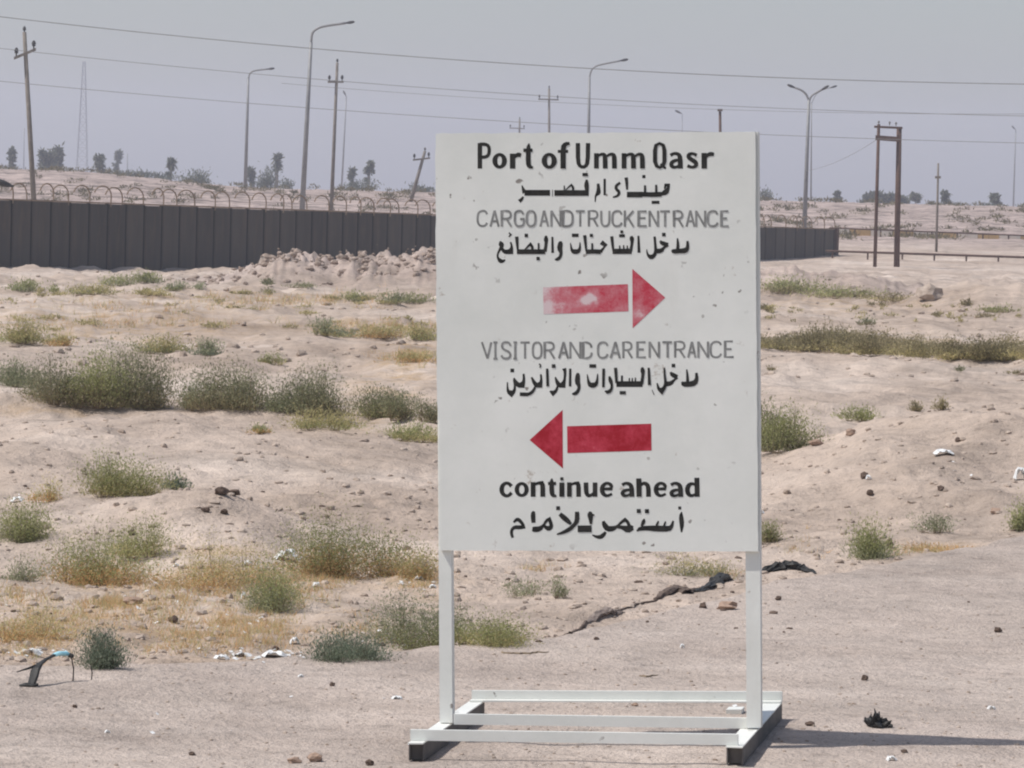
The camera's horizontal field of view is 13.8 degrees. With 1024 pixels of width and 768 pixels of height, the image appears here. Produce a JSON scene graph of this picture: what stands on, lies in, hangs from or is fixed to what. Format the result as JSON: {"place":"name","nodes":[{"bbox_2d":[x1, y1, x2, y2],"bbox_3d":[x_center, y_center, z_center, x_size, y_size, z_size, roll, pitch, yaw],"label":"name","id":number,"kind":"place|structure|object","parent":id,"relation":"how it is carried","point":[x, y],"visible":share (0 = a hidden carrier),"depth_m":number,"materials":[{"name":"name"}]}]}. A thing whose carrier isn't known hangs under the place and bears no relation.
{"place":"outdoors","nodes":[
{"label":"outdoors","id":0,"kind":"place"},
{"bbox_2d":[0,169,1023,767],"bbox_3d":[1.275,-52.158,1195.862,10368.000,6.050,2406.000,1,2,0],"label":"ground","id":1,"kind":"structure","parent":0,"point":[246,727],"depth_m":24.11,"materials":[{"name":"sand"}]},
{"bbox_2d":[14,26,35,199],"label":"utility pole","id":2,"kind":"object","parent":1,"relation":"on","point":[25,53],"visible":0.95,"depth_m":179.60,"materials":[{"name":"brown wood"}]},
{"bbox_2d":[1,81,1013,142],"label":"power line","id":3,"kind":"object","parent":2,"relation":"attached to","point":[496,120],"visible":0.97,"depth_m":132.96,"materials":[{"name":"metal"}]},
{"bbox_2d":[0,48,1015,115],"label":"power line","id":4,"kind":"object","parent":2,"relation":"attached to","point":[511,93],"visible":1,"depth_m":129.33,"materials":[{"name":"metal"}]},
{"bbox_2d":[0,548,51,581],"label":"desert shrub","id":5,"kind":"object","parent":1,"relation":"on","point":[19,576],"visible":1,"depth_m":22.45,"materials":[{"name":"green plant"}]},
{"bbox_2d":[1,275,50,291],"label":"desert shrub","id":6,"kind":"object","parent":1,"relation":"on","point":[24,286],"visible":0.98,"depth_m":90.77,"materials":[{"name":"green plant"}]},
{"bbox_2d":[0,353,54,387],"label":"desert shrub","id":7,"kind":"object","parent":1,"relation":"on","point":[11,373],"visible":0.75,"depth_m":42.98,"materials":[{"name":"green plant"}]},
{"bbox_2d":[0,313,59,343],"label":"desert shrub","id":8,"kind":"object","parent":1,"relation":"on","point":[23,336],"visible":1,"depth_m":53.82,"materials":[{"name":"green plant"}]},
{"bbox_2d":[0,490,74,542],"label":"desert shrub","id":9,"kind":"object","parent":1,"relation":"on","point":[25,532],"visible":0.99,"depth_m":23.81,"materials":[{"name":"green plant"}]},
{"bbox_2d":[21,471,69,502],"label":"dry grass","id":10,"kind":"structure","parent":1,"relation":"on","point":[49,495],"depth_m":26.54,"materials":[{"name":"yellow plant"}]},
{"bbox_2d":[36,147,57,169],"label":"tree","id":11,"kind":"object","parent":1,"relation":"on","point":[45,156],"visible":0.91,"depth_m":514.94,"materials":[{"name":"green plant"}]},
{"bbox_2d":[0,597,97,645],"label":"dry grass","id":12,"kind":"structure","parent":1,"relation":"on","point":[8,634],"depth_m":19.31,"materials":[{"name":"yellow plant"}]},
{"bbox_2d":[2,346,106,404],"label":"desert shrub","id":13,"kind":"object","parent":1,"relation":"on","point":[45,393],"visible":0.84,"depth_m":39.60,"materials":[{"name":"green plant"}]},
{"bbox_2d":[17,651,92,686],"bbox_3d":[-1.872,1.169,17.270,0.089,0.140,0.404,3,3,32],"label":"bent strap","id":14,"kind":"object","parent":1,"relation":"on","point":[34,673],"visible":1,"depth_m":17.17,"materials":[{"name":"grey metal"}]},
{"bbox_2d":[30,330,84,346],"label":"desert shrub","id":15,"kind":"object","parent":1,"relation":"on","point":[63,341],"visible":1,"depth_m":53.81,"materials":[{"name":"yellow plant"}]},
{"bbox_2d":[50,141,64,168],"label":"tree","id":16,"kind":"object","parent":1,"relation":"on","point":[59,153],"visible":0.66,"depth_m":526.95,"materials":[{"name":"green plant"}]},
{"bbox_2d":[76,61,87,171],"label":"lattice mast","id":17,"kind":"object","parent":1,"relation":"on","point":[79,130],"visible":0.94,"depth_m":1256.92,"materials":[{"name":"metal"}]},
{"bbox_2d":[47,334,141,408],"bbox_3d":[-3.916,-0.123,39.575,0.893,0.716,0.951,-1,4,-45],"label":"desert shrub","id":18,"kind":"object","parent":1,"relation":"on","point":[99,401],"visible":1,"depth_m":39.52,"materials":[{"name":"green plant"}]},
{"bbox_2d":[58,278,134,295],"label":"desert shrub","id":19,"kind":"object","parent":1,"relation":"on","point":[89,291],"visible":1,"depth_m":85.60,"materials":[{"name":"green plant"}]},
{"bbox_2d":[91,152,106,173],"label":"date palm","id":20,"kind":"object","parent":1,"relation":"on","point":[99,162],"visible":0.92,"depth_m":479.19,"materials":[{"name":"green plant"}]},
{"bbox_2d":[57,620,143,670],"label":"desert shrub","id":21,"kind":"object","parent":1,"relation":"on","point":[102,655],"visible":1,"depth_m":17.79,"materials":[{"name":"green plant"}]},
{"bbox_2d":[14,505,189,587],"bbox_3d":[-2.189,0.866,22.458,1.018,0.438,0.772,3,3,32],"label":"desert shrub","id":22,"kind":"object","parent":1,"relation":"on","point":[97,576],"visible":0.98,"depth_m":22.43,"materials":[{"name":"green plant"}]},
{"bbox_2d":[96,271,141,285],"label":"desert shrub","id":23,"kind":"object","parent":1,"relation":"on","point":[123,282],"visible":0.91,"depth_m":103.28,"materials":[{"name":"green plant"}]},
{"bbox_2d":[47,436,193,497],"bbox_3d":[-2.489,0.527,26.959,0.913,0.400,0.770,1,2,0],"label":"desert shrub","id":24,"kind":"object","parent":1,"relation":"on","point":[115,485],"visible":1,"depth_m":26.88,"materials":[{"name":"green plant"}]},
{"bbox_2d":[60,322,198,410],"bbox_3d":[-3.587,-0.174,39.786,1.358,0.841,1.172,1,2,0],"label":"desert shrub","id":25,"kind":"object","parent":1,"relation":"on","point":[146,400],"visible":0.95,"depth_m":39.73,"materials":[{"name":"green plant"}]},
{"bbox_2d":[94,502,188,558],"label":"desert shrub","id":26,"kind":"object","parent":1,"relation":"on","point":[150,544],"visible":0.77,"depth_m":23.21,"materials":[{"name":"green plant"}]},
{"bbox_2d":[124,269,165,283],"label":"desert shrub","id":27,"kind":"object","parent":1,"relation":"on","point":[146,278],"visible":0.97,"depth_m":104.05,"materials":[{"name":"green plant"}]},
{"bbox_2d":[132,285,175,296],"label":"desert shrub","id":28,"kind":"object","parent":1,"relation":"on","point":[149,293],"visible":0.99,"depth_m":87.34,"materials":[{"name":"yellow plant"}]},
{"bbox_2d":[126,331,198,353],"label":"desert shrub","id":29,"kind":"object","parent":1,"relation":"on","point":[164,347],"visible":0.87,"depth_m":53.17,"materials":[{"name":"green plant"}]},
{"bbox_2d":[160,471,193,489],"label":"desert shrub","id":30,"kind":"object","parent":1,"relation":"on","point":[183,485],"visible":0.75,"depth_m":27.44,"materials":[{"name":"green plant"}]},
{"bbox_2d":[172,372,218,410],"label":"desert shrub","id":31,"kind":"object","parent":1,"relation":"on","point":[183,402],"visible":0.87,"depth_m":39.70,"materials":[{"name":"green plant"}]},
{"bbox_2d":[178,166,217,183],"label":"horizon bush","id":32,"kind":"object","parent":1,"relation":"on","point":[197,177],"visible":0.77,"depth_m":442.97,"materials":[{"name":"green plant"}]},
{"bbox_2d":[186,335,228,355],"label":"desert shrub","id":33,"kind":"object","parent":1,"relation":"on","point":[209,349],"visible":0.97,"depth_m":51.94,"materials":[{"name":"green plant"}]},
{"bbox_2d":[115,525,329,592],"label":"dry grass","id":34,"kind":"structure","parent":1,"relation":"on","point":[214,570],"depth_m":21.96,"materials":[{"name":"yellow plant"}]},
{"bbox_2d":[159,342,286,411],"bbox_3d":[-2.680,-0.063,39.572,1.268,0.662,1.099,1,2,0],"label":"desert shrub","id":35,"kind":"object","parent":1,"relation":"on","point":[231,399],"visible":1,"depth_m":39.52,"materials":[{"name":"green plant"}]},
{"bbox_2d":[243,67,274,186],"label":"street lamp","id":36,"kind":"object","parent":1,"relation":"on","point":[246,142],"visible":0.92,"depth_m":359.32,"materials":[{"name":"metal"}]},
{"bbox_2d":[252,161,280,187],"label":"horizon bush","id":37,"kind":"object","parent":1,"relation":"on","point":[267,181],"visible":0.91,"depth_m":454.94,"materials":[{"name":"green plant"}]},
{"bbox_2d":[254,350,287,365],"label":"desert shrub","id":38,"kind":"object","parent":1,"relation":"on","point":[266,359],"visible":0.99,"depth_m":50.63,"materials":[{"name":"green plant"}]},
{"bbox_2d":[222,546,325,615],"bbox_3d":[-1.221,0.982,21.153,0.529,0.342,0.615,1,3,-19],"label":"desert shrub","id":39,"kind":"object","parent":1,"relation":"on","point":[275,599],"visible":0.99,"depth_m":21.10,"materials":[{"name":"green plant"}]},
{"bbox_2d":[270,152,284,188],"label":"date palm","id":40,"kind":"object","parent":1,"relation":"on","point":[277,158],"visible":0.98,"depth_m":503.07,"materials":[{"name":"green plant"}]},
{"bbox_2d":[245,365,331,414],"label":"desert shrub","id":41,"kind":"object","parent":1,"relation":"on","point":[278,405],"visible":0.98,"depth_m":39.44,"materials":[{"name":"green plant"}]},
{"bbox_2d":[162,244,435,284],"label":"rubble","id":42,"kind":"object","parent":1,"relation":"on","point":[318,262],"visible":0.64,"depth_m":113.92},
{"bbox_2d":[272,404,373,431],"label":"desert shrub","id":43,"kind":"object","parent":1,"relation":"on","point":[314,421],"visible":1,"depth_m":32.64,"materials":[{"name":"green plant"}]},
{"bbox_2d":[304,312,342,335],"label":"desert shrub","id":44,"kind":"object","parent":1,"relation":"on","point":[324,330],"visible":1,"depth_m":70.36,"materials":[{"name":"green plant"}]},
{"bbox_2d":[299,21,354,209],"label":"street lamp","id":45,"kind":"object","parent":1,"relation":"on","point":[304,159],"visible":0.95,"depth_m":239.49,"materials":[{"name":"metal"}]},
{"bbox_2d":[278,353,378,417],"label":"desert shrub","id":46,"kind":"object","parent":1,"relation":"on","point":[325,402],"visible":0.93,"depth_m":39.45,"materials":[{"name":"green plant"}]},
{"bbox_2d":[328,59,343,210],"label":"utility pole","id":47,"kind":"object","parent":1,"relation":"on","point":[336,82],"visible":0.93,"depth_m":257.51,"materials":[{"name":"brown wood"}]},
{"bbox_2d":[292,619,407,663],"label":"desert shrub","id":48,"kind":"object","parent":1,"relation":"on","point":[340,652],"visible":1,"depth_m":18.50,"materials":[{"name":"green plant"}]},
{"bbox_2d":[236,489,475,581],"bbox_3d":[-0.835,0.809,22.784,1.290,0.504,0.983,1,2,0],"label":"desert shrub","id":49,"kind":"object","parent":1,"relation":"on","point":[321,561],"visible":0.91,"depth_m":22.74,"materials":[{"name":"green plant"}]},
{"bbox_2d":[334,286,379,301],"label":"desert shrub","id":50,"kind":"object","parent":1,"relation":"on","point":[355,299],"visible":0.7,"depth_m":88.13,"materials":[{"name":"green plant"}]},
{"bbox_2d":[339,178,381,190],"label":"horizon bush","id":51,"kind":"object","parent":1,"relation":"on","point":[357,185],"visible":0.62,"depth_m":467.38,"materials":[{"name":"green plant"}]},
{"bbox_2d":[339,322,414,338],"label":"desert shrub","id":52,"kind":"object","parent":1,"relation":"on","point":[386,333],"visible":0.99,"depth_m":70.65,"materials":[{"name":"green plant"}]},
{"bbox_2d":[342,377,416,419],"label":"desert shrub","id":53,"kind":"object","parent":1,"relation":"on","point":[372,408],"visible":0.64,"depth_m":40.16,"materials":[{"name":"green plant"}]},
{"bbox_2d":[372,287,411,304],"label":"desert shrub","id":54,"kind":"object","parent":1,"relation":"on","point":[394,298],"visible":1,"depth_m":84.84,"materials":[{"name":"green plant"}]},
{"bbox_2d":[375,384,427,420],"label":"desert shrub","id":55,"kind":"object","parent":1,"relation":"on","point":[397,412],"visible":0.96,"depth_m":39.48,"materials":[{"name":"green plant"}]},
{"bbox_2d":[366,419,437,442],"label":"desert shrub","id":56,"kind":"object","parent":1,"relation":"on","point":[408,435],"visible":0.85,"depth_m":32.77,"materials":[{"name":"green plant"}]},
{"bbox_2d":[377,348,436,362],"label":"desert shrub","id":57,"kind":"object","parent":1,"relation":"on","point":[414,357],"visible":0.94,"depth_m":49.42,"materials":[{"name":"yellow plant"}]},
{"bbox_2d":[383,544,438,579],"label":"desert shrub","id":58,"kind":"object","parent":1,"relation":"on","point":[421,571],"visible":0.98,"depth_m":22.52,"materials":[{"name":"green plant"}]},
{"bbox_2d":[396,318,436,340],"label":"desert shrub","id":59,"kind":"object","parent":1,"relation":"on","point":[417,334],"visible":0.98,"depth_m":69.09,"materials":[{"name":"green plant"}]},
{"bbox_2d":[398,288,435,303],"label":"desert shrub","id":60,"kind":"object","parent":1,"relation":"on","point":[421,300],"visible":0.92,"depth_m":85.53,"materials":[{"name":"green plant"}]},
{"bbox_2d":[0,182,838,270],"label":"boundary wall","id":61,"kind":"structure","parent":1,"relation":"on","point":[73,234],"depth_m":153.07,"materials":[{"name":"metal"}]},
{"bbox_2d":[410,148,429,200],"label":"utility pole","id":62,"kind":"object","parent":1,"relation":"on","point":[423,158],"visible":0.98,"depth_m":287.56,"materials":[{"name":"brown wood"}]},
{"bbox_2d":[404,392,437,423],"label":"desert shrub","id":63,"kind":"object","parent":1,"relation":"on","point":[431,413],"visible":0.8,"depth_m":39.16,"materials":[{"name":"green plant"}]},
{"bbox_2d":[342,565,506,650],"bbox_3d":[-0.385,1.038,19.434,0.784,0.387,0.641,1,2,0],"label":"desert shrub","id":64,"kind":"object","parent":1,"relation":"on","point":[398,633],"visible":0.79,"depth_m":19.40,"materials":[{"name":"green plant"}]},
{"bbox_2d":[0,283,962,664],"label":"dry grass","id":65,"kind":"structure","parent":1,"relation":"on","point":[224,635],"depth_m":21.06,"materials":[{"name":"yellow plant"}]},
{"bbox_2d":[417,606,545,648],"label":"desert shrub","id":66,"kind":"object","parent":1,"relation":"on","point":[492,636],"visible":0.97,"depth_m":19.25,"materials":[{"name":"green plant"}]},
{"bbox_2d":[3,457,1005,733],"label":"litter flakes","id":67,"kind":"object","parent":1,"relation":"on","point":[275,649],"visible":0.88,"depth_m":19.10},
{"bbox_2d":[0,286,1021,330],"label":"dry tufts","id":68,"kind":"object","parent":1,"relation":"on","point":[85,322],"visible":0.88,"depth_m":79.32,"materials":[{"name":"green plant"}]},
{"bbox_2d":[0,404,1023,664],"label":"clods","id":69,"kind":"object","parent":1,"relation":"on","point":[336,624],"visible":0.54,"depth_m":23.77,"materials":[{"name":"beige stone"}]},
{"bbox_2d":[0,162,1023,240],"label":"bank scrub","id":70,"kind":"object","parent":1,"relation":"on","point":[847,235],"visible":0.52,"depth_m":288.11,"materials":[{"name":"green plant"}]},
{"bbox_2d":[0,520,1023,767],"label":"pebbles","id":71,"kind":"object","parent":1,"relation":"on","point":[538,684],"visible":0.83,"depth_m":17.30,"materials":[{"name":"beige stone"}]},
{"bbox_2d":[0,257,1023,385],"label":"shrubs","id":72,"kind":"object","parent":1,"relation":"on","point":[300,352],"visible":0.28,"depth_m":55.39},
{"bbox_2d":[11,402,1021,653],"bbox_3d":[0.284,0.417,32.144,10.975,0.693,25.731,1,2,0],"label":"dark grit","id":73,"kind":"object","parent":1,"relation":"on","point":[507,578],"visible":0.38,"depth_m":21.16,"materials":[{"name":"brown stone"}]},
{"bbox_2d":[497,575,555,597],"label":"desert shrub","id":74,"kind":"object","parent":1,"relation":"on","point":[527,589],"visible":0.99,"depth_m":22.12,"materials":[{"name":"green plant"}]},
{"bbox_2d":[548,570,570,598],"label":"desert shrub","id":75,"kind":"object","parent":1,"relation":"on","point":[563,590],"visible":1,"depth_m":21.93,"materials":[{"name":"green plant"}]},
{"bbox_2d":[408,132,782,763],"bbox_3d":[0.349,0.199,15.817,1.322,2.304,1.432,2,3,6],"label":"road sign","id":76,"kind":"object","parent":1,"relation":"on","point":[598,314],"visible":1,"depth_m":15.68,"materials":[{"name":"metal"}]},
{"bbox_2d":[587,607,624,622],"bbox_3d":[0.418,1.162,21.030,0.119,0.062,0.716,2,3,16],"label":"torn rag","id":77,"kind":"object","parent":1,"relation":"on","point":[598,614],"visible":0.97,"depth_m":21.16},
{"bbox_2d":[587,58,627,132],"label":"street lamp","id":78,"kind":"object","parent":1,"relation":"on","point":[588,110],"visible":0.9,"depth_m":311.27,"materials":[{"name":"metal"}]},
{"bbox_2d":[653,585,696,599],"bbox_3d":[0.892,1.113,22.578,0.187,0.077,0.813,2,3,9],"label":"torn rag","id":79,"kind":"object","parent":1,"relation":"on","point":[666,591],"visible":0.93,"depth_m":22.40,"materials":[{"name":"brown fabric"}]},
{"bbox_2d":[640,552,742,577],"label":"desert shrub","id":80,"kind":"object","parent":1,"relation":"on","point":[703,572],"visible":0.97,"depth_m":23.55,"materials":[{"name":"green plant"}]},
{"bbox_2d":[694,572,732,591],"bbox_3d":[1.058,1.091,22.941,0.110,0.065,0.937,2,3,14],"label":"torn rag","id":81,"kind":"object","parent":1,"relation":"on","point":[720,577],"visible":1,"depth_m":23.15,"materials":[{"name":"black fabric"}]},
{"bbox_2d":[762,516,792,542],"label":"desert shrub","id":82,"kind":"object","parent":1,"relation":"on","point":[769,534],"visible":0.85,"depth_m":25.33,"materials":[{"name":"green plant"}]},
{"bbox_2d":[762,560,815,573],"bbox_3d":[1.604,1.039,23.683,0.418,0.087,0.239,4,3,40],"label":"tyre tread","id":83,"kind":"object","parent":1,"relation":"on","point":[785,565],"visible":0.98,"depth_m":23.75,"materials":[{"name":"black rubber"}]},
{"bbox_2d":[761,390,829,453],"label":"desert shrub","id":84,"kind":"object","parent":1,"relation":"on","point":[792,437],"visible":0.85,"depth_m":31.95,"materials":[{"name":"green plant"}]},
{"bbox_2d":[760,270,832,294],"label":"desert shrub","id":85,"kind":"object","parent":1,"relation":"on","point":[781,287],"visible":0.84,"depth_m":111.06,"materials":[{"name":"green plant"}]},
{"bbox_2d":[787,84,828,227],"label":"street lamp","id":86,"kind":"object","parent":1,"relation":"on","point":[805,198],"visible":0.97,"depth_m":251.54,"materials":[{"name":"metal"}]},
{"bbox_2d":[784,282,898,298],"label":"desert shrub","id":87,"kind":"object","parent":1,"relation":"on","point":[837,293],"visible":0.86,"depth_m":108.92,"materials":[{"name":"green plant"}]},
{"bbox_2d":[830,401,885,421],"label":"desert shrub","id":88,"kind":"object","parent":1,"relation":"on","point":[861,415],"visible":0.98,"depth_m":41.06,"materials":[{"name":"green plant"}]},
{"bbox_2d":[837,506,908,560],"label":"desert shrub","id":89,"kind":"object","parent":1,"relation":"on","point":[869,547],"visible":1,"depth_m":24.50,"materials":[{"name":"green plant"}]},
{"bbox_2d":[832,291,914,302],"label":"desert shrub","id":90,"kind":"object","parent":1,"relation":"on","point":[892,299],"visible":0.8,"depth_m":101.81,"materials":[{"name":"green plant"}]},
{"bbox_2d":[864,708,892,728],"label":"black clump","id":91,"kind":"object","parent":1,"relation":"on","point":[875,720],"visible":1,"depth_m":16.28,"materials":[{"name":"rubber"}]},
{"bbox_2d":[873,121,902,266],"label":"pole frame","id":92,"kind":"object","parent":1,"relation":"on","point":[878,137],"visible":0.92,"depth_m":191.64,"materials":[{"name":"brown metal"}]},
{"bbox_2d":[761,316,1023,361],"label":"scrub","id":93,"kind":"object","parent":1,"relation":"on","point":[842,341],"visible":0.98,"depth_m":57.79,"materials":[{"name":"green plant"}]},
{"bbox_2d":[826,250,1023,261],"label":"pipeline","id":94,"kind":"object","parent":1,"relation":"on","point":[933,254],"visible":0.91,"depth_m":202.86,"materials":[{"name":"brown metal"}]},
{"bbox_2d":[829,227,1023,238],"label":"guard rail","id":95,"kind":"object","parent":1,"relation":"on","point":[931,232],"visible":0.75,"depth_m":243.39,"materials":[{"name":"brown metal"}]},
{"bbox_2d":[915,283,942,300],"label":"stone","id":96,"kind":"object","parent":1,"relation":"on","point":[929,292],"visible":0.99,"depth_m":99.33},
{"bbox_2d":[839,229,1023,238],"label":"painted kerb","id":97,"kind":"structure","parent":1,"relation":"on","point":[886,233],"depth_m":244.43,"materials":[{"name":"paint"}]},
{"bbox_2d":[901,510,962,533],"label":"desert shrub","id":98,"kind":"object","parent":1,"relation":"on","point":[933,525],"visible":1,"depth_m":26.24,"materials":[{"name":"green plant"}]},
{"bbox_2d":[896,541,972,551],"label":"dry grass","id":99,"kind":"structure","parent":1,"relation":"on","point":[939,547],"depth_m":25.33,"materials":[{"name":"yellow plant"}]},
{"bbox_2d":[935,163,940,251],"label":"utility pole","id":100,"kind":"object","parent":1,"relation":"on","point":[936,232],"visible":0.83,"depth_m":214.43,"materials":[{"name":"brown wood"}]},
{"bbox_2d":[971,301,1023,312],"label":"desert shrub","id":101,"kind":"object","parent":1,"relation":"on","point":[994,309],"visible":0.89,"depth_m":92.69,"materials":[{"name":"green plant"}]},
{"bbox_2d":[1001,488,1023,531],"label":"desert shrub","id":102,"kind":"object","parent":1,"relation":"on","point":[1018,525],"visible":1,"depth_m":26.56,"materials":[{"name":"green plant"}]},
{"bbox_2d":[0,16,1023,84],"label":"power line","id":103,"kind":"object","parent":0,"point":[509,63],"visible":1,"depth_m":125.69,"materials":[{"name":"metal"}]},
{"bbox_2d":[0,0,1023,206],"label":"sky","id":104,"kind":"structure","parent":0,"point":[962,42],"materials":[{"name":"grey"}]},
{"bbox_2d":[283,83,915,113],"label":"power line","id":105,"kind":"object","parent":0,"point":[615,105],"visible":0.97,"depth_m":149.70,"materials":[{"name":"metal"}]},
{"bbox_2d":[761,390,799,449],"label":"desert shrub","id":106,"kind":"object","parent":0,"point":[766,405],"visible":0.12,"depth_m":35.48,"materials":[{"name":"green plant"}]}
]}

